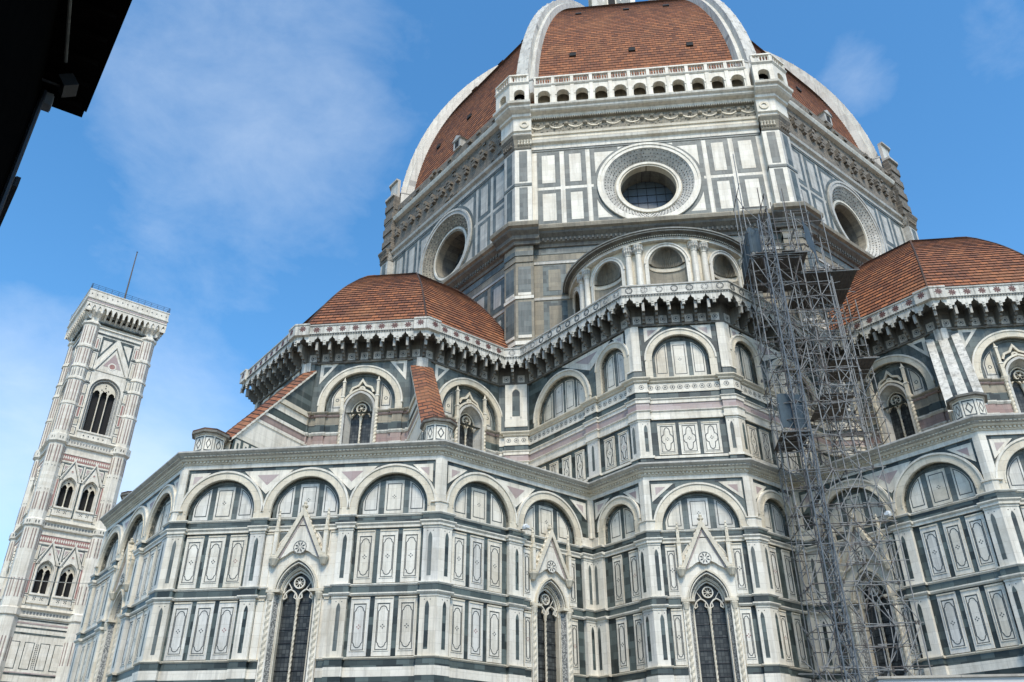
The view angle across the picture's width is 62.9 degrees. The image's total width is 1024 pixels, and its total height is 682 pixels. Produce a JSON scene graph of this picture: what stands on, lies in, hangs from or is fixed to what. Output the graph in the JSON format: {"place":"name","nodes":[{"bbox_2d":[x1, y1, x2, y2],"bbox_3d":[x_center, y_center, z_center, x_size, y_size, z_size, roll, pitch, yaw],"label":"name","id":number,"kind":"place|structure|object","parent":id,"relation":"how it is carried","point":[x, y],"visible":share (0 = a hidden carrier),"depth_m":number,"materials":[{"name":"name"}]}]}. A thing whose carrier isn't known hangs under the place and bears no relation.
{"place":"outdoors","nodes":[
{"label":"outdoors","id":0,"kind":"place"},
{"bbox_2d":[0,0,131,214],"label":"building","id":1,"kind":"structure","parent":0,"point":[50,40],"depth_m":13.49,"materials":[{"name":"paint"}]},
{"bbox_2d":[41,92,53,112],"bbox_3d":[-8.267,-4.248,14.851,0.192,0.260,0.220,18,-34,-28],"label":"junction box","id":2,"kind":"object","parent":1,"relation":"attached to","point":[48,103],"visible":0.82,"depth_m":14.80,"materials":[{"name":"plastic"}]},
{"bbox_2d":[42,73,78,97],"bbox_3d":[-7.741,-4.387,14.320,0.493,0.290,0.320,-22,-11,-42],"label":"floodlight","id":3,"kind":"object","parent":1,"relation":"attached to","point":[67,85],"visible":1,"depth_m":14.30,"materials":[{"name":"metal"}]},
{"bbox_2d":[0,0,1023,571],"label":"sky","id":4,"kind":"structure","parent":0,"point":[249,153],"materials":[{"name":"blue"}]},
{"label":"ground","id":5,"kind":"structure","parent":0,"visible":0},
{"bbox_2d":[0,176,20,225],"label":"building","id":6,"kind":"structure","parent":5,"relation":"on","point":[14,187],"depth_m":15.21,"materials":[{"name":"paint"}]},
{"bbox_2d":[0,252,170,681],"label":"bell tower","id":7,"kind":"structure","parent":5,"relation":"on","point":[82,454],"depth_m":122.69,"materials":[{"name":"white stone"}]},
{"bbox_2d":[0,546,15,602],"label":"arched window","id":8,"kind":"structure","parent":7,"relation":"in","point":[13,554],"depth_m":118.29,"materials":[{"name":"white stone"}]},
{"bbox_2d":[20,467,39,524],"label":"arched window","id":9,"kind":"structure","parent":7,"relation":"in","point":[35,479],"depth_m":124.06,"materials":[{"name":"white stone"}]},
{"bbox_2d":[26,541,58,604],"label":"arched window","id":10,"kind":"structure","parent":7,"relation":"in","point":[39,591],"depth_m":115.41,"materials":[{"name":"white stone"}]},
{"bbox_2d":[45,348,75,441],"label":"arched window","id":11,"kind":"structure","parent":7,"relation":"in","point":[68,371],"depth_m":132.13,"materials":[{"name":"white stone"}]},
{"bbox_2d":[50,460,81,517],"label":"arched window","id":12,"kind":"structure","parent":7,"relation":"in","point":[67,490],"depth_m":121.51,"materials":[{"name":"white stone"}]},
{"bbox_2d":[50,544,81,607],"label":"arched window","id":13,"kind":"structure","parent":7,"relation":"in","point":[63,593],"depth_m":117.06,"materials":[{"name":"white stone"}]},
{"bbox_2d":[73,464,102,521],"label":"arched window","id":14,"kind":"structure","parent":7,"relation":"in","point":[88,497],"depth_m":123.15,"materials":[{"name":"white stone"}]},
{"bbox_2d":[76,346,127,444],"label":"arched window","id":15,"kind":"structure","parent":7,"relation":"in","point":[103,398],"depth_m":129.73,"materials":[{"name":"white stone"}]},
{"bbox_2d":[66,0,1023,681],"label":"cathedral","id":16,"kind":"structure","parent":5,"relation":"on","point":[542,326],"depth_m":49.08,"materials":[{"name":"white stone"}]},
{"bbox_2d":[0,576,96,583],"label":"cable","id":17,"kind":"object","parent":16,"relation":"attached to","point":[44,581],"visible":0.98,"depth_m":38.10,"materials":[{"name":"rubber"}]},
{"bbox_2d":[92,538,137,681],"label":"gothic window","id":18,"kind":"structure","parent":16,"relation":"in","point":[123,574],"depth_m":46.20,"materials":[{"name":"white stone"}]},
{"bbox_2d":[255,502,329,681],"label":"gothic window","id":19,"kind":"structure","parent":16,"relation":"in","point":[296,595],"depth_m":40.34,"materials":[{"name":"white stone"}]},
{"bbox_2d":[337,377,380,443],"bbox_3d":[-9.688,5.546,52.790,2.638,7.200,0.843,-3,-30,5],"label":"tribune window","id":20,"kind":"structure","parent":16,"relation":"in","point":[363,428],"depth_m":53.40,"materials":[{"name":"stone"}]},
{"bbox_2d":[453,387,486,450],"bbox_3d":[-2.863,6.525,54.517,2.638,7.200,0.843,22,-37,-33],"label":"tribune window","id":21,"kind":"structure","parent":16,"relation":"in","point":[471,414],"depth_m":55.37,"materials":[{"name":"stone"}]},
{"bbox_2d":[520,524,529,529],"bbox_3d":[0.599,9.840,44.091,0.340,0.320,0.750,22,-37,-33],"label":"spotlight","id":22,"kind":"object","parent":16,"relation":"attached to","point":[525,526],"visible":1,"depth_m":43.86,"materials":[{"name":"white paint"}]},
{"bbox_2d":[529,524,573,681],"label":"gothic window","id":23,"kind":"structure","parent":16,"relation":"in","point":[551,618],"depth_m":43.89,"materials":[{"name":"white stone"}]},
{"bbox_2d":[675,514,747,681],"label":"gothic window","id":24,"kind":"structure","parent":16,"relation":"in","point":[713,632],"depth_m":42.27,"materials":[{"name":"white stone"}]},
{"bbox_2d":[832,513,914,681],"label":"gothic window","id":25,"kind":"structure","parent":16,"relation":"in","point":[859,638],"depth_m":42.18,"materials":[{"name":"white stone"}]},
{"bbox_2d":[884,511,892,516],"bbox_3d":[19.132,8.784,42.343,0.750,0.320,0.340,22,-37,-33],"label":"spotlight","id":26,"kind":"object","parent":16,"relation":"attached to","point":[887,513],"visible":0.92,"depth_m":42.13,"materials":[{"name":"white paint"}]},
{"bbox_2d":[867,364,921,443],"bbox_3d":[24.062,4.991,51.978,0.843,7.200,2.638,22,-37,-33],"label":"tribune window","id":27,"kind":"structure","parent":16,"relation":"in","point":[904,416],"depth_m":52.57,"materials":[{"name":"stone"}]},
{"bbox_2d":[992,343,1023,412],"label":"tribune window","id":28,"kind":"structure","parent":16,"relation":"in","point":[1014,369],"depth_m":49.90,"materials":[{"name":"stone"}]},
{"bbox_2d":[732,154,932,681],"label":"scaffolding","id":29,"kind":"object","parent":5,"relation":"on","point":[773,272],"visible":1,"depth_m":46.28,"materials":[{"name":"metal"}]},
{"bbox_2d":[868,674,1023,681],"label":"site cabin","id":30,"kind":"object","parent":5,"relation":"on","point":[978,678],"visible":1,"depth_m":11.10,"materials":[{"name":"white paint"}]}
]}

